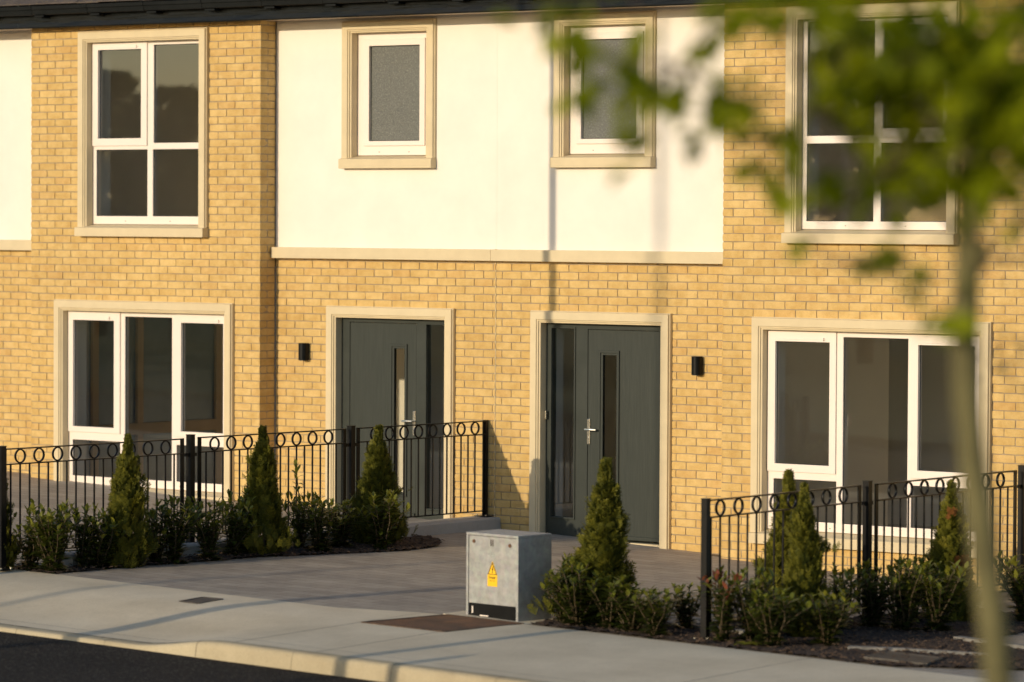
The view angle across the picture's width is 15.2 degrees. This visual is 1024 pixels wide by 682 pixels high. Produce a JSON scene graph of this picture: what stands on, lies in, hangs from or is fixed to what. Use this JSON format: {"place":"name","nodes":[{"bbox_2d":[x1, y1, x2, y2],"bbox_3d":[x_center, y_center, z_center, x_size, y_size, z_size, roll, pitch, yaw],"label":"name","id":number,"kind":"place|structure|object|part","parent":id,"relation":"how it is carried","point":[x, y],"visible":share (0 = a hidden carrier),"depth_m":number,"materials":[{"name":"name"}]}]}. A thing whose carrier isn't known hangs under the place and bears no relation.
{"place":"outdoors","nodes":[
{"label":"outdoors","id":0,"kind":"place"},
{"bbox_2d":[0,631,378,681],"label":"road","id":1,"kind":"structure","parent":0,"point":[27,658],"depth_m":27.27,"materials":[{"name":"black asphalt"}]},
{"bbox_2d":[0,624,545,681],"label":"kerb","id":2,"kind":"structure","parent":1,"relation":"on","point":[313,662],"depth_m":27.33,"materials":[{"name":"concrete"}]},
{"bbox_2d":[0,569,982,681],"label":"pavement","id":3,"kind":"structure","parent":0,"point":[155,614],"depth_m":28.16,"materials":[{"name":"concrete"}]},
{"bbox_2d":[179,597,222,603],"bbox_3d":[-2.445,2.051,30.062,0.212,0.055,0.339,1,2,33],"label":"drain cover","id":4,"kind":"object","parent":3,"relation":"on","point":[198,600],"visible":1,"depth_m":30.04,"materials":[{"name":"metal"}]},
{"bbox_2d":[361,614,523,632],"bbox_3d":[-0.524,2.147,28.953,0.942,0.066,0.826,2,2,37],"label":"chamber cover","id":5,"kind":"object","parent":3,"relation":"in","point":[445,623],"visible":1,"depth_m":28.94,"materials":[{"name":"brown metal"}]},
{"bbox_2d":[7,471,1023,681],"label":"driveway","id":6,"kind":"structure","parent":0,"point":[430,579],"depth_m":32.34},
{"bbox_2d":[0,0,31,473],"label":"terraced house","id":7,"kind":"structure","parent":6,"relation":"on","point":[15,234],"depth_m":40.28,"materials":[{"name":"brick"}]},
{"bbox_2d":[12,534,444,573],"bbox_3d":[-2.338,1.859,33.510,5.011,0.068,0.905,-1,2,-42],"label":"planting bed","id":8,"kind":"object","parent":6,"relation":"on","point":[352,549],"visible":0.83,"depth_m":33.88,"materials":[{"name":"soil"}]},
{"bbox_2d":[4,478,30,567],"bbox_3d":[-4.227,1.385,31.904,0.563,1.156,0.368,1,2,32],"label":"conifer","id":9,"kind":"object","parent":8,"relation":"on","point":[11,558],"visible":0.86,"depth_m":31.89,"materials":[{"name":"green plant"}]},
{"bbox_2d":[9,520,48,570],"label":"shrub","id":10,"kind":"object","parent":8,"relation":"on","point":[30,561],"visible":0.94,"depth_m":31.82,"materials":[{"name":"green plant"}]},
{"bbox_2d":[22,512,75,573],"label":"shrub","id":11,"kind":"object","parent":8,"relation":"on","point":[42,554],"visible":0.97,"depth_m":31.68,"materials":[{"name":"green plant"}]},
{"bbox_2d":[24,497,80,570],"bbox_3d":[-3.833,1.624,31.728,0.543,0.661,0.460,2,2,38],"label":"shrub","id":12,"kind":"object","parent":8,"relation":"on","point":[63,507],"visible":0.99,"depth_m":31.66,"materials":[{"name":"green plant"}]},
{"bbox_2d":[66,502,108,567],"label":"shrub","id":13,"kind":"object","parent":8,"relation":"on","point":[82,561],"visible":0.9,"depth_m":32.04,"materials":[{"name":"green plant"}]},
{"bbox_2d":[70,510,126,568],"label":"shrub","id":14,"kind":"object","parent":8,"relation":"on","point":[103,548],"visible":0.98,"depth_m":32.07,"materials":[{"name":"green plant"}]},
{"bbox_2d":[102,433,161,568],"bbox_3d":[-3.265,1.371,32.357,0.523,1.199,0.593,-1,2,-31],"label":"conifer","id":15,"kind":"object","parent":8,"relation":"on","point":[127,499],"visible":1,"depth_m":32.21,"materials":[{"name":"green plant"}]},
{"bbox_2d":[144,508,172,562],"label":"shrub","id":16,"kind":"object","parent":8,"relation":"on","point":[158,556],"visible":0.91,"depth_m":32.55,"materials":[{"name":"green plant"}]},
{"bbox_2d":[149,494,203,563],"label":"shrub","id":17,"kind":"object","parent":8,"relation":"on","point":[175,551],"visible":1,"depth_m":32.59,"materials":[{"name":"green plant"}]},
{"bbox_2d":[186,496,228,560],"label":"shrub","id":18,"kind":"object","parent":8,"relation":"on","point":[208,536],"visible":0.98,"depth_m":32.91,"materials":[{"name":"green plant"}]},
{"bbox_2d":[219,498,260,558],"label":"shrub","id":19,"kind":"object","parent":8,"relation":"on","point":[234,532],"visible":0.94,"depth_m":33.24,"materials":[{"name":"green plant"}]},
{"bbox_2d":[224,486,260,552],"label":"shrub","id":20,"kind":"object","parent":8,"relation":"on","point":[230,494],"visible":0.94,"depth_m":33.45,"materials":[{"name":"green plant"}]},
{"bbox_2d":[232,425,301,556],"bbox_3d":[-2.147,1.337,33.447,0.603,1.218,0.908,0,2,-5],"label":"conifer","id":21,"kind":"object","parent":8,"relation":"on","point":[274,529],"visible":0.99,"depth_m":33.48,"materials":[{"name":"green plant"}]},
{"bbox_2d":[283,459,318,547],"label":"shrub","id":22,"kind":"object","parent":8,"relation":"on","point":[298,526],"visible":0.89,"depth_m":34.08,"materials":[{"name":"green plant"}]},
{"bbox_2d":[291,498,343,551],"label":"shrub","id":23,"kind":"object","parent":8,"relation":"on","point":[319,539],"visible":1,"depth_m":33.83,"materials":[{"name":"green plant"}]},
{"bbox_2d":[316,495,363,546],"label":"shrub","id":24,"kind":"object","parent":8,"relation":"on","point":[343,537],"visible":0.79,"depth_m":34.22,"materials":[{"name":"green plant"}]},
{"bbox_2d":[347,424,417,544],"bbox_3d":[-1.192,1.327,34.733,0.730,1.163,0.584,1,2,12],"label":"conifer","id":25,"kind":"object","parent":8,"relation":"on","point":[379,476],"visible":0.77,"depth_m":34.63,"materials":[{"name":"green plant"}]},
{"bbox_2d":[361,489,410,549],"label":"shrub","id":26,"kind":"object","parent":8,"relation":"on","point":[380,532],"visible":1,"depth_m":34.23,"materials":[{"name":"green plant"}]},
{"bbox_2d":[10,0,497,519],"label":"terraced house","id":27,"kind":"structure","parent":6,"relation":"on","point":[250,216],"depth_m":38.03,"materials":[{"name":"brick"}]},
{"bbox_2d":[74,27,209,236],"bbox_3d":[-3.723,-2.105,38.839,1.765,2.097,0.215,2,2,37],"label":"window","id":28,"kind":"structure","parent":27,"relation":"in","point":[91,44],"depth_m":38.88,"materials":[{"name":"white plastic"}]},
{"bbox_2d":[53,299,234,500],"bbox_3d":[-3.732,0.608,38.921,2.450,2.026,0.215,2,2,37],"label":"window","id":29,"kind":"structure","parent":27,"relation":"in","point":[67,312],"depth_m":39.14,"materials":[{"name":"white plastic"}]},
{"bbox_2d":[338,18,436,168],"bbox_3d":[-1.172,-2.394,37.184,1.160,1.436,0.215,2,2,37],"label":"window","id":30,"kind":"structure","parent":27,"relation":"in","point":[390,79],"depth_m":37.25,"materials":[{"name":"white plastic"}]},
{"bbox_2d":[325,305,455,519],"bbox_3d":[-1.145,0.740,37.301,1.588,2.145,0.225,2,2,37],"label":"door","id":31,"kind":"structure","parent":27,"relation":"in","point":[361,355],"depth_m":37.34,"materials":[{"name":"paint"}]},
{"bbox_2d":[62,516,500,566],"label":"concrete plinth","id":32,"kind":"structure","parent":6,"relation":"on","point":[450,525],"depth_m":35.79,"materials":[{"name":"grey concrete"}]},
{"bbox_2d":[0,420,493,570],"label":"railing","id":33,"kind":"object","parent":32,"relation":"on","point":[190,454],"visible":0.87,"depth_m":33.91,"materials":[{"name":"black metal"}]},
{"bbox_2d":[443,610,555,624],"bbox_3d":[-0.064,2.144,29.450,0.912,0.081,0.535,2,2,42],"label":"concrete pad","id":34,"kind":"object","parent":6,"relation":"on","point":[462,613],"visible":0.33,"depth_m":29.32,"materials":[{"name":"grey concrete"}]},
{"bbox_2d":[466,529,551,621],"bbox_3d":[-0.026,1.811,29.419,0.555,0.682,0.376,2,3,44],"label":"utility cabinet","id":35,"kind":"object","parent":34,"relation":"on","point":[504,570],"visible":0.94,"depth_m":29.26,"materials":[{"name":"metal"}]},
{"bbox_3d":[-0.148,1.758,29.292,0.505,0.519,0.024,2,3,44],"label":"cabinet door","id":36,"kind":"part","parent":35,"relation":"part of","materials":[{"name":"metal"}]},
{"bbox_2d":[663,621,744,633],"bbox_3d":[1.269,2.188,29.182,1.262,0.120,0.090,2,2,39],"label":"edging strip","id":37,"kind":"object","parent":6,"relation":"on","point":[740,631],"visible":0.15,"depth_m":29.04,"materials":[{"name":"grey concrete"}]},
{"bbox_2d":[469,0,1023,590],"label":"terraced house","id":38,"kind":"structure","parent":6,"relation":"on","point":[677,340],"depth_m":35.28,"materials":[{"name":"brick"}]},
{"bbox_2d":[529,310,672,548],"bbox_3d":[0.863,0.842,35.770,1.608,2.230,0.225,2,2,37],"label":"door","id":39,"kind":"structure","parent":38,"relation":"in","point":[644,371],"depth_m":35.69,"materials":[{"name":"paint"}]},
{"bbox_2d":[550,11,656,167],"bbox_3d":[0.881,-2.332,35.618,1.158,1.438,0.215,2,2,37],"label":"window","id":40,"kind":"structure","parent":38,"relation":"in","point":[590,144],"depth_m":35.70,"materials":[{"name":"white plastic"}]},
{"bbox_2d":[748,317,992,554],"bbox_3d":[3.153,0.824,33.668,2.460,2.030,0.215,2,2,37],"label":"window","id":41,"kind":"structure","parent":38,"relation":"in","point":[766,332],"depth_m":33.92,"materials":[{"name":"white plastic"}]},
{"bbox_2d":[781,1,960,244],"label":"window","id":42,"kind":"structure","parent":38,"relation":"in","point":[869,232],"depth_m":33.82,"materials":[{"name":"white plastic"}]},
{"bbox_2d":[531,610,1023,668],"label":"planting bed","id":43,"kind":"object","parent":6,"relation":"on","point":[797,649],"visible":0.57,"depth_m":28.44,"materials":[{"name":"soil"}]},
{"bbox_2d":[538,552,595,620],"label":"shrub","id":44,"kind":"object","parent":43,"relation":"on","point":[571,564],"visible":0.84,"depth_m":29.08,"materials":[{"name":"green plant"}]},
{"bbox_2d":[536,562,611,625],"bbox_3d":[0.492,1.925,28.989,0.578,0.524,0.490,-1,2,-42],"label":"shrub","id":45,"kind":"object","parent":43,"relation":"on","point":[575,610],"visible":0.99,"depth_m":28.90,"materials":[{"name":"green plant"}]},
{"bbox_2d":[527,456,638,622],"bbox_3d":[0.560,1.553,29.285,0.963,1.356,0.719,0,2,-13],"label":"conifer","id":46,"kind":"object","parent":43,"relation":"on","point":[602,540],"visible":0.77,"depth_m":29.14,"materials":[{"name":"green plant"}]},
{"bbox_2d":[585,574,646,628],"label":"shrub","id":47,"kind":"object","parent":43,"relation":"on","point":[606,621],"visible":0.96,"depth_m":28.77,"materials":[{"name":"green plant"}]},
{"bbox_2d":[595,582,663,631],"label":"shrub","id":48,"kind":"object","parent":43,"relation":"on","point":[628,620],"visible":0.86,"depth_m":28.62,"materials":[{"name":"green plant"}]},
{"bbox_2d":[630,587,682,638],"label":"shrub","id":49,"kind":"object","parent":43,"relation":"on","point":[656,616],"visible":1,"depth_m":28.40,"materials":[{"name":"green plant"}]},
{"bbox_2d":[661,582,700,627],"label":"shrub","id":50,"kind":"object","parent":43,"relation":"on","point":[682,612],"visible":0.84,"depth_m":28.95,"materials":[{"name":"green plant"}]},
{"bbox_2d":[695,565,747,641],"bbox_3d":[1.538,1.962,28.262,0.388,0.598,0.485,1,2,24],"label":"shrub","id":51,"kind":"object","parent":43,"relation":"on","point":[721,612],"visible":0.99,"depth_m":28.24,"materials":[{"name":"green plant"}]},
{"bbox_2d":[734,641,760,644],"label":"weed","id":52,"kind":"object","parent":43,"relation":"on","point":[746,643],"visible":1,"depth_m":27.97,"materials":[{"name":"green plant"}]},
{"bbox_2d":[726,566,785,640],"bbox_3d":[1.786,1.958,28.299,0.469,0.614,0.537,0,2,-17],"label":"shrub","id":53,"kind":"object","parent":43,"relation":"on","point":[749,633],"visible":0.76,"depth_m":28.27,"materials":[{"name":"green plant"}]},
{"bbox_2d":[742,468,799,611],"bbox_3d":[2.071,1.623,29.686,0.613,1.284,0.751,-1,2,-30],"label":"conifer","id":54,"kind":"object","parent":43,"relation":"on","point":[789,484],"visible":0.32,"depth_m":29.58,"materials":[{"name":"green plant"}]},
{"bbox_2d":[739,586,811,646],"bbox_3d":[1.906,2.030,28.047,0.472,0.474,0.502,-1,2,-28],"label":"shrub","id":55,"kind":"object","parent":43,"relation":"on","point":[770,632],"visible":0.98,"depth_m":27.97,"materials":[{"name":"green plant"}]},
{"bbox_2d":[777,481,840,636],"bbox_3d":[2.210,1.677,28.744,0.489,1.246,0.478,1,2,13],"label":"conifer","id":56,"kind":"object","parent":43,"relation":"on","point":[808,548],"visible":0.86,"depth_m":28.70,"materials":[{"name":"green plant"}]},
{"bbox_2d":[790,587,864,645],"bbox_3d":[2.320,2.046,28.255,0.543,0.456,0.460,-1,2,-29],"label":"shrub","id":57,"kind":"object","parent":43,"relation":"on","point":[825,630],"visible":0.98,"depth_m":28.18,"materials":[{"name":"green plant"}]},
{"bbox_2d":[821,562,865,628],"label":"shrub","id":58,"kind":"object","parent":43,"relation":"on","point":[840,582],"visible":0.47,"depth_m":29.27,"materials":[{"name":"green plant"}]},
{"bbox_2d":[693,465,1023,639],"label":"railing","id":59,"kind":"object","parent":43,"relation":"on","point":[706,547],"visible":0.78,"depth_m":29.97,"materials":[{"name":"black metal"}]},
{"bbox_2d":[843,558,896,626],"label":"shrub","id":60,"kind":"object","parent":43,"relation":"on","point":[873,606],"visible":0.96,"depth_m":29.56,"materials":[{"name":"green plant"}]},
{"bbox_2d":[864,651,942,667],"bbox_3d":[2.814,2.295,27.451,0.607,0.081,0.468,2,2,37],"label":"meter cover","id":61,"kind":"object","parent":43,"relation":"on","point":[917,659],"visible":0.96,"depth_m":27.42,"materials":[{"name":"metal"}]},
{"bbox_2d":[874,554,932,630],"bbox_3d":[2.993,1.957,29.404,0.502,0.629,0.466,1,2,21],"label":"shrub","id":62,"kind":"object","parent":43,"relation":"on","point":[904,605],"visible":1,"depth_m":29.37,"materials":[{"name":"green plant"}]},
{"bbox_2d":[888,555,945,622],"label":"shrub","id":63,"kind":"object","parent":43,"relation":"on","point":[921,560],"visible":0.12,"depth_m":30.11,"materials":[{"name":"green plant"}]},
{"bbox_2d":[914,556,970,631],"bbox_3d":[3.322,1.968,29.435,0.490,0.627,0.578,0,2,-12],"label":"shrub","id":64,"kind":"object","parent":43,"relation":"on","point":[940,609],"visible":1,"depth_m":29.40,"materials":[{"name":"green plant"}]},
{"bbox_2d":[918,479,975,621],"bbox_3d":[3.420,1.688,30.352,0.674,1.199,0.574,0,2,1],"label":"conifer","id":65,"kind":"object","parent":43,"relation":"on","point":[949,541],"visible":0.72,"depth_m":30.25,"materials":[{"name":"green plant"}]},
{"bbox_2d":[1000,550,1023,621],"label":"shrub","id":66,"kind":"object","parent":43,"relation":"on","point":[1016,583],"visible":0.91,"depth_m":30.33,"materials":[{"name":"green plant"}]},
{"bbox_2d":[847,645,979,654],"bbox_3d":[3.002,2.295,27.979,1.098,0.121,0.120,1,2,6],"label":"edging strip","id":67,"kind":"object","parent":6,"relation":"on","point":[901,649],"visible":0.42,"depth_m":27.98,"materials":[{"name":"grey concrete"}]},
{"bbox_2d":[953,636,1023,648],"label":"edging strip","id":68,"kind":"object","parent":6,"relation":"on","point":[1013,645],"visible":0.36,"depth_m":28.80,"materials":[{"name":"grey concrete"}]},
{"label":"grass verge","id":69,"kind":"structure","parent":0,"visible":0},
{"bbox_2d":[485,0,1023,681],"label":"street tree","id":70,"kind":"object","parent":69,"relation":"on","point":[977,104],"visible":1,"depth_m":9.77,"materials":[{"name":"green plant"}]}
]}

